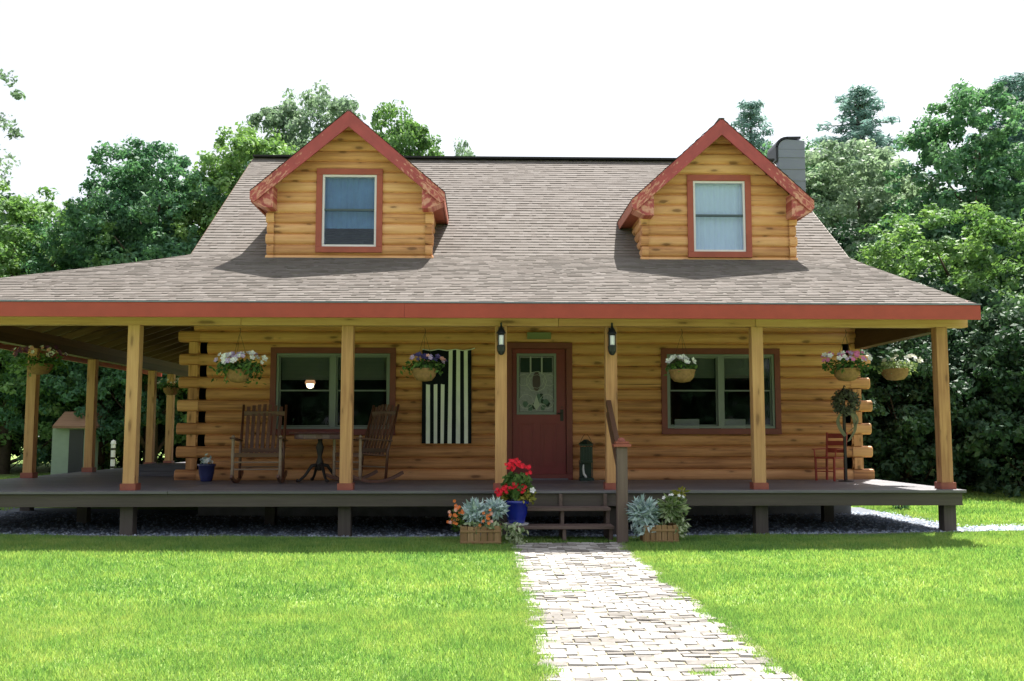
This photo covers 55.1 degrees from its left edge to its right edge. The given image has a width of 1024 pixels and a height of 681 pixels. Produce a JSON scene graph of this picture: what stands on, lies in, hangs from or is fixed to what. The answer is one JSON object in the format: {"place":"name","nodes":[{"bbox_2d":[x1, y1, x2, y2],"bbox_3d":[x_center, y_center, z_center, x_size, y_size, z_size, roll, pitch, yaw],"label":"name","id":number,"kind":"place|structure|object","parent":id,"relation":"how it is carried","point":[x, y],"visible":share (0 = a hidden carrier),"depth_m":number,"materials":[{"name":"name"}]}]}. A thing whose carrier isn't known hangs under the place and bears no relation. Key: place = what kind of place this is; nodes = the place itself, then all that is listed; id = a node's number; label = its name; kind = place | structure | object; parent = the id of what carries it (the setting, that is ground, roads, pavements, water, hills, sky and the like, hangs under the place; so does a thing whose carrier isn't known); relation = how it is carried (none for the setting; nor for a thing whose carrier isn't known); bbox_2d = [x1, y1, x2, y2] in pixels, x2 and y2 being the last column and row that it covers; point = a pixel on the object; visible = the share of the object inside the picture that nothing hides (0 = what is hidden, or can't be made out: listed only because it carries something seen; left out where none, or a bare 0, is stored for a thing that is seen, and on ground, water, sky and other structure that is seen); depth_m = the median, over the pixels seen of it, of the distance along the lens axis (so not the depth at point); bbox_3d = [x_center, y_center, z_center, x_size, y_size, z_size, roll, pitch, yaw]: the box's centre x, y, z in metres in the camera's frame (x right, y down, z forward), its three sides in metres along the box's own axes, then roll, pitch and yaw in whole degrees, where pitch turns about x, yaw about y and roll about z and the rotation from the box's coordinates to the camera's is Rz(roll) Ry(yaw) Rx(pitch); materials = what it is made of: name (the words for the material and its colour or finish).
{"place":"outdoors","nodes":[
{"label":"outdoors","id":0,"kind":"place"},
{"bbox_2d":[0,507,1023,537],"bbox_3d":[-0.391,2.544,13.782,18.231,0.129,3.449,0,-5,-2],"label":"gravel","id":1,"kind":"structure","parent":0,"point":[707,528],"depth_m":13.41,"materials":[{"name":"grey gravel"}]},
{"bbox_2d":[0,447,1023,680],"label":"ground","id":2,"kind":"structure","parent":0,"point":[15,470],"depth_m":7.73,"materials":[{"name":"green plant"}]},
{"bbox_2d":[0,68,25,205],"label":"branched tree","id":3,"kind":"object","parent":2,"relation":"on","point":[15,133],"visible":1,"depth_m":23.39,"materials":[{"name":"green plant"}]},
{"bbox_2d":[0,192,58,433],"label":"tall broadleaf tree","id":4,"kind":"object","parent":2,"relation":"on","point":[6,223],"visible":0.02,"depth_m":35.45,"materials":[{"name":"green plant"}]},
{"bbox_2d":[0,365,66,468],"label":"bush","id":5,"kind":"object","parent":2,"relation":"on","point":[17,453],"visible":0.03,"depth_m":30.32,"materials":[{"name":"green plant"}]},
{"bbox_2d":[0,178,143,473],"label":"broadleaf tree","id":6,"kind":"object","parent":2,"relation":"on","point":[18,209],"visible":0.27,"depth_m":28.82,"materials":[{"name":"green plant"}]},
{"bbox_2d":[51,412,101,474],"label":"garden shed","id":7,"kind":"structure","parent":2,"relation":"on","point":[68,440],"depth_m":27.48,"materials":[{"name":"green paint"}]},
{"bbox_2d":[68,429,83,472],"bbox_3d":[-12.202,3.151,27.480,0.390,1.320,0.028,0,-5,-2],"label":"door","id":8,"kind":"structure","parent":7,"relation":"in","point":[76,436],"depth_m":27.47,"materials":[{"name":"wood"}]},
{"bbox_2d":[13,380,142,469],"bbox_3d":[-13.789,2.429,31.936,4.695,4.070,4.241,0,-5,1],"label":"bush","id":9,"kind":"object","parent":2,"relation":"on","point":[106,464],"depth_m":30.70,"materials":[{"name":"green plant"}]},
{"bbox_2d":[50,190,112,461],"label":"tall broadleaf tree","id":10,"kind":"object","parent":2,"relation":"on","point":[51,258],"depth_m":40.04,"materials":[{"name":"green plant"}]},
{"bbox_2d":[0,186,185,469],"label":"broadleaf tree","id":11,"kind":"object","parent":2,"relation":"on","point":[117,413],"visible":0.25,"depth_m":28.93,"materials":[{"name":"green plant"}]},
{"bbox_2d":[110,440,115,468],"bbox_3d":[-11.017,3.257,27.117,0.150,1.040,0.150,0,-5,-2],"label":"garden post","id":12,"kind":"object","parent":2,"relation":"on","point":[112,457],"visible":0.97,"depth_m":27.08,"materials":[{"name":"white paint"}]},
{"bbox_2d":[31,133,227,463],"bbox_3d":[-11.231,-1.016,30.218,6.205,10.576,6.386,-2,-6,20],"label":"tall broadleaf tree","id":13,"kind":"object","parent":2,"relation":"on","point":[149,235],"visible":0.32,"depth_m":29.16,"materials":[{"name":"green plant"}]},
{"bbox_2d":[58,162,201,461],"bbox_3d":[-13.586,-0.947,36.181,6.532,11.600,6.722,2,-6,-18],"label":"tall broadleaf tree","id":14,"kind":"object","parent":2,"relation":"on","point":[88,195],"depth_m":35.48,"materials":[{"name":"green plant"}]},
{"bbox_2d":[105,386,187,467],"bbox_3d":[-11.420,2.168,33.064,4.665,4.884,5.164,3,-6,-31],"label":"bush","id":15,"kind":"object","parent":2,"relation":"on","point":[160,458],"depth_m":31.18,"materials":[{"name":"green plant"}]},
{"bbox_2d":[158,388,190,462],"bbox_3d":[-9.239,2.323,32.722,5.089,4.477,5.634,-3,-6,26],"label":"bush","id":16,"kind":"object","parent":2,"relation":"on","point":[175,458],"visible":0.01,"depth_m":31.21,"materials":[{"name":"green plant"}]},
{"bbox_2d":[141,120,299,443],"bbox_3d":[-8.505,-1.366,31.659,6.532,11.600,6.722,-5,-8,45],"label":"tall broadleaf tree","id":17,"kind":"object","parent":2,"relation":"on","point":[247,145],"visible":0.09,"depth_m":30.65,"materials":[{"name":"green plant"}]},
{"bbox_2d":[5,534,487,538],"bbox_3d":[-4.790,2.375,11.935,9.500,0.134,0.020,0,-5,-2],"label":"garden edging","id":18,"kind":"object","parent":2,"relation":"on","point":[266,537],"visible":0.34,"depth_m":11.99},
{"bbox_2d":[230,79,378,152],"bbox_3d":[-8.495,-2.669,39.937,7.730,15.921,7.512,-3,-6,29],"label":"tall broadleaf tree","id":19,"kind":"object","parent":2,"relation":"on","point":[292,120],"visible":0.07,"depth_m":39.43,"materials":[{"name":"green plant"}]},
{"bbox_2d":[370,99,444,155],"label":"tall broadleaf tree","id":20,"kind":"object","parent":2,"relation":"on","point":[408,133],"visible":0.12,"depth_m":34.31,"materials":[{"name":"green plant"}]},
{"bbox_2d":[453,137,475,155],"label":"broadleaf tree","id":21,"kind":"object","parent":2,"relation":"on","point":[460,150],"visible":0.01,"depth_m":45.37,"materials":[{"name":"green plant"}]},
{"bbox_2d":[447,496,528,544],"bbox_3d":[-0.285,2.107,11.431,0.952,0.644,0.393,0,-5,-2],"label":"wooden planter","id":22,"kind":"object","parent":2,"relation":"on","point":[473,529],"visible":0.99,"depth_m":11.35,"materials":[{"name":"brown wood"}]},
{"bbox_2d":[0,109,981,543],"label":"log house","id":23,"kind":"structure","parent":2,"relation":"on","point":[348,261],"depth_m":15.23,"materials":[{"name":"wood"}]},
{"bbox_2d":[5,345,70,376],"bbox_3d":[-7.293,0.308,15.124,0.987,0.499,0.676,0,-5,-2],"label":"hanging basket","id":24,"kind":"object","parent":23,"relation":"hanging from","point":[41,366],"visible":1,"depth_m":15.01,"materials":[{"name":"plant"}]},
{"bbox_2d":[139,463,185,475],"bbox_3d":[-5.709,2.199,16.762,1.070,0.193,0.935,0,-5,-2],"label":"storage box","id":25,"kind":"object","parent":23,"relation":"on","point":[158,469],"visible":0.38,"depth_m":16.31,"materials":[{"name":"grey wood"}]},
{"bbox_2d":[157,375,182,394],"bbox_3d":[-7.567,0.952,21.794,0.581,0.526,0.467,4,-6,-33],"label":"hanging basket","id":26,"kind":"object","parent":23,"relation":"hanging from","point":[170,390],"visible":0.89,"depth_m":21.68,"materials":[{"name":"wicker"}]},
{"bbox_2d":[197,454,215,481],"bbox_3d":[-4.543,1.888,14.616,0.270,0.412,0.270,0,-5,-2],"label":"potted plant","id":27,"kind":"object","parent":23,"relation":"on","point":[206,468],"visible":1,"depth_m":14.52,"materials":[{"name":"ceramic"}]},
{"bbox_2d":[209,328,267,386],"bbox_3d":[-3.546,0.212,12.703,0.666,0.763,0.591,4,-7,-39],"label":"hanging basket","id":28,"kind":"object","parent":23,"relation":"hanging from","point":[241,374],"visible":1,"depth_m":12.56,"materials":[{"name":"plant"}]},
{"bbox_2d":[230,404,287,482],"bbox_3d":[-3.644,1.483,14.228,0.745,1.143,0.918,1,-5,-6],"label":"rocking chair","id":29,"kind":"object","parent":23,"relation":"on","point":[279,449],"visible":1,"depth_m":14.42,"materials":[{"name":"brown wood"}]},
{"bbox_2d":[305,366,315,388],"bbox_3d":[-3.311,0.382,16.150,0.176,0.820,0.176,0,-5,-2],"label":"pendant lamp","id":30,"kind":"object","parent":23,"relation":"hanging from","point":[310,384],"visible":0.65,"depth_m":16.06,"materials":[{"name":"white glass"}]},
{"bbox_2d":[289,432,339,482],"bbox_3d":[-2.804,1.696,14.331,0.900,0.723,0.900,0,-5,-2],"label":"pedestal table","id":31,"kind":"object","parent":23,"relation":"on","point":[319,465],"visible":0.9,"depth_m":14.16,"materials":[{"name":"wood"}]},
{"bbox_2d":[270,347,395,434],"bbox_3d":[-2.767,0.788,15.246,1.930,1.350,0.197,0,-5,-2],"label":"window","id":32,"kind":"structure","parent":23,"relation":"in","point":[369,363],"depth_m":15.22,"materials":[{"name":"brown glass"}]},
{"bbox_2d":[326,404,403,482],"bbox_3d":[-2.146,1.495,14.352,0.918,1.143,0.745,5,-7,-43],"label":"rocking chair","id":33,"kind":"object","parent":23,"relation":"on","point":[364,449],"visible":0.84,"depth_m":14.40,"materials":[{"name":"brown wood"}]},
{"bbox_2d":[400,330,446,381],"bbox_3d":[-1.144,0.184,12.760,0.617,0.696,0.429,0,-5,-2],"label":"hanging basket","id":34,"kind":"object","parent":23,"relation":"hanging from","point":[423,371],"visible":1,"depth_m":12.64,"materials":[{"name":"wicker"}]},
{"bbox_2d":[422,348,474,443],"bbox_3d":[-0.983,0.847,15.179,0.815,1.481,0.049,0,-5,-2],"label":"flag","id":35,"kind":"object","parent":23,"relation":"attached to","point":[446,406],"visible":0.94,"depth_m":15.17,"materials":[{"name":"black fabric"}]},
{"bbox_2d":[496,322,505,354],"bbox_3d":[-0.138,-0.025,12.511,0.124,0.425,0.142,0,-5,-2],"label":"porch lantern","id":36,"kind":"object","parent":23,"relation":"attached to","point":[501,333],"visible":1,"depth_m":12.46,"materials":[{"name":"black metal"}]},
{"bbox_2d":[494,457,536,525],"bbox_3d":[0.042,1.800,11.748,0.511,0.804,0.400,0,-5,-2],"label":"geranium pot","id":37,"kind":"object","parent":23,"relation":"on","point":[515,490],"visible":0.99,"depth_m":11.64,"materials":[{"name":"blue ceramic"}]},
{"bbox_2d":[527,332,550,338],"bbox_3d":[0.422,-0.073,15.325,0.375,0.110,0.035,0,-5,-2],"label":"door plaque","id":38,"kind":"object","parent":23,"relation":"attached to","point":[538,335],"depth_m":15.32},
{"bbox_2d":[512,349,565,473],"bbox_3d":[0.421,1.128,15.249,0.835,1.995,0.110,0,-5,-2],"label":"door","id":39,"kind":"structure","parent":23,"relation":"in","point":[538,432],"depth_m":15.26,"materials":[{"name":"red wood"}]},
{"bbox_2d":[579,434,593,480],"bbox_3d":[1.126,1.774,14.937,0.236,0.700,0.236,0,-5,-2],"label":"floor lantern","id":40,"kind":"object","parent":23,"relation":"on","point":[586,463],"visible":1,"depth_m":14.87,"materials":[{"name":"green metal"}]},
{"bbox_2d":[607,323,616,354],"bbox_3d":[1.277,-0.021,12.550,0.124,0.425,0.142,0,-5,-2],"label":"porch lantern","id":41,"kind":"object","parent":23,"relation":"attached to","point":[611,333],"visible":1,"depth_m":12.50,"materials":[{"name":"black metal"}]},
{"bbox_2d":[663,329,697,382],"bbox_3d":[2.200,0.198,12.854,0.454,0.706,0.396,0,-5,-2],"label":"hanging basket","id":42,"kind":"object","parent":23,"relation":"hanging from","point":[684,374],"visible":1,"depth_m":12.75,"materials":[{"name":"wicker"}]},
{"bbox_2d":[674,419,698,428],"bbox_3d":[2.804,1.746,15.933,0.400,0.938,0.415,0,-5,-2],"label":"dining chair","id":43,"kind":"object","parent":23,"relation":"in","point":[686,421],"visible":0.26,"depth_m":15.77,"materials":[{"name":"white paint"}]},
{"bbox_2d":[660,348,781,433],"bbox_3d":[3.261,0.799,15.414,1.870,1.340,0.197,0,-5,-2],"label":"window","id":44,"kind":"structure","parent":23,"relation":"in","point":[736,364],"depth_m":15.36,"materials":[{"name":"brown glass"}]},
{"bbox_2d":[721,419,745,428],"bbox_3d":[3.553,1.748,15.954,0.400,0.938,0.415,0,-5,-2],"label":"dining chair","id":45,"kind":"object","parent":23,"relation":"in","point":[735,421],"visible":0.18,"depth_m":15.79,"materials":[{"name":"white paint"}]},
{"bbox_2d":[812,432,847,480],"bbox_3d":[4.827,1.753,14.861,0.400,0.723,0.420,5,-7,-41],"label":"ladder back chair","id":46,"kind":"object","parent":23,"relation":"on","point":[833,450],"visible":0.84,"depth_m":14.91,"materials":[{"name":"red wood"}]},
{"bbox_2d":[838,385,853,481],"bbox_3d":[4.952,1.379,14.629,0.220,1.427,0.220,0,-5,-2],"label":"iron stand","id":47,"kind":"object","parent":23,"relation":"on","point":[845,451],"visible":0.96,"depth_m":14.59,"materials":[{"name":"black metal"}]},
{"bbox_2d":[830,388,860,441],"bbox_3d":[4.950,1.101,14.577,0.461,0.811,0.256,0,-5,-2],"label":"wreath","id":48,"kind":"object","parent":47,"relation":"hanging from","point":[852,399],"visible":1,"depth_m":14.55,"materials":[{"name":"green plant"}]},
{"bbox_2d":[820,329,877,380],"bbox_3d":[4.412,0.194,12.918,0.723,0.686,0.552,0,-5,-2],"label":"hanging basket","id":49,"kind":"object","parent":23,"relation":"hanging from","point":[845,370],"visible":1,"depth_m":12.79,"materials":[{"name":"plant"}]},
{"bbox_2d":[874,343,922,380],"bbox_3d":[5.559,0.299,14.189,0.660,0.556,0.441,0,-5,-2],"label":"hanging basket","id":50,"kind":"object","parent":23,"relation":"hanging from","point":[894,370],"visible":1,"depth_m":14.08,"materials":[{"name":"wicker"}]},
{"bbox_2d":[626,485,691,542],"bbox_3d":[1.703,2.036,11.471,0.818,0.685,0.437,0,-5,-2],"label":"wooden planter","id":51,"kind":"object","parent":2,"relation":"on","point":[652,528],"visible":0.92,"depth_m":11.40,"materials":[{"name":"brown wood"}]},
{"bbox_2d":[731,98,774,155],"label":"pine tree","id":52,"kind":"object","parent":2,"relation":"on","point":[752,115],"visible":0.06,"depth_m":46.23,"materials":[{"name":"green plant"}]},
{"bbox_2d":[759,136,874,260],"bbox_3d":[10.253,-1.366,36.413,7.058,12.510,6.859,-1,-6,12],"label":"tall broadleaf tree","id":53,"kind":"object","parent":2,"relation":"on","point":[806,148],"depth_m":36.43,"materials":[{"name":"green plant"}]},
{"bbox_2d":[628,530,1022,536],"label":"garden edging","id":54,"kind":"object","parent":2,"relation":"on","point":[840,533],"visible":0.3,"depth_m":12.18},
{"bbox_2d":[813,211,921,277],"bbox_3d":[8.477,0.058,28.422,6.208,8.072,6.283,2,-6,-24],"label":"broadleaf tree","id":55,"kind":"object","parent":2,"relation":"on","point":[845,236],"visible":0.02,"depth_m":27.23,"materials":[{"name":"green plant"}]},
{"bbox_2d":[864,352,879,468],"bbox_3d":[7.036,1.340,24.146,4.665,4.884,5.164,-3,-6,28],"label":"bush","id":56,"kind":"object","parent":2,"relation":"on","point":[870,459],"depth_m":23.97,"materials":[{"name":"green plant"}]},
{"bbox_2d":[808,83,939,264],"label":"pine tree","id":57,"kind":"object","parent":2,"relation":"on","point":[858,127],"visible":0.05,"depth_m":43.09,"materials":[{"name":"green plant"}]},
{"bbox_2d":[806,139,942,264],"bbox_3d":[13.864,-1.456,38.955,8.067,13.192,7.838,-2,-6,20],"label":"tall broadleaf tree","id":58,"kind":"object","parent":2,"relation":"on","point":[893,153],"visible":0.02,"depth_m":37.83,"materials":[{"name":"green plant"}]},
{"bbox_2d":[805,138,961,460],"bbox_3d":[11.636,-1.196,33.553,7.730,11.600,7.512,3,-6,-30],"label":"tall broadleaf tree","id":59,"kind":"object","parent":2,"relation":"on","point":[839,181],"visible":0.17,"depth_m":32.68,"materials":[{"name":"green plant"}]},
{"bbox_2d":[889,505,910,509],"bbox_3d":[6.277,2.587,15.911,0.491,0.358,0.457,0,-5,-2],"label":"shrub","id":60,"kind":"object","parent":2,"relation":"on","point":[896,507],"visible":0.14,"depth_m":15.85,"materials":[{"name":"green plant"}]},
{"bbox_2d":[854,320,1002,493],"bbox_3d":[8.248,1.292,20.887,4.695,4.274,4.241,4,-7,-36],"label":"bush","id":61,"kind":"object","parent":2,"relation":"on","point":[891,397],"visible":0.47,"depth_m":19.78,"materials":[{"name":"green plant"}]},
{"bbox_2d":[850,78,1023,281],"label":"tall broadleaf tree","id":62,"kind":"object","parent":2,"relation":"on","point":[1004,158],"visible":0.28,"depth_m":28.84,"materials":[{"name":"green plant"}]},
{"bbox_2d":[850,201,1023,481],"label":"broadleaf tree","id":63,"kind":"object","parent":2,"relation":"on","point":[974,254],"visible":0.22,"depth_m":24.05,"materials":[{"name":"green plant"}]},
{"bbox_2d":[863,265,1023,485],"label":"bush","id":64,"kind":"object","parent":2,"relation":"on","point":[952,290],"visible":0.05,"depth_m":22.30,"materials":[{"name":"green plant"}]},
{"bbox_2d":[885,288,1023,497],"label":"bush","id":65,"kind":"object","parent":2,"relation":"on","point":[1005,383],"visible":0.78,"depth_m":19.36,"materials":[{"name":"green plant"}]},
{"bbox_2d":[942,72,1023,252],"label":"pine tree","id":66,"kind":"object","parent":2,"relation":"on","point":[1014,86],"visible":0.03,"depth_m":39.19,"materials":[{"name":"green plant"}]},
{"bbox_2d":[965,272,1023,481],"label":"bush","id":67,"kind":"object","parent":2,"relation":"on","point":[1021,282],"visible":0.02,"depth_m":23.27,"materials":[{"name":"green plant"}]},
{"bbox_2d":[998,251,1023,286],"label":"broadleaf tree","id":68,"kind":"object","parent":2,"relation":"on","point":[1019,273],"visible":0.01,"depth_m":25.47,"materials":[{"name":"green plant"}]},
{"bbox_2d":[0,0,1023,436],"label":"sky","id":69,"kind":"structure","parent":0,"point":[517,78],"materials":[{"name":"white"}]},
{"bbox_2d":[513,542,802,680],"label":"path","id":70,"kind":"structure","parent":0,"point":[611,555],"depth_m":6.57,"materials":[{"name":"stone"}]}
]}

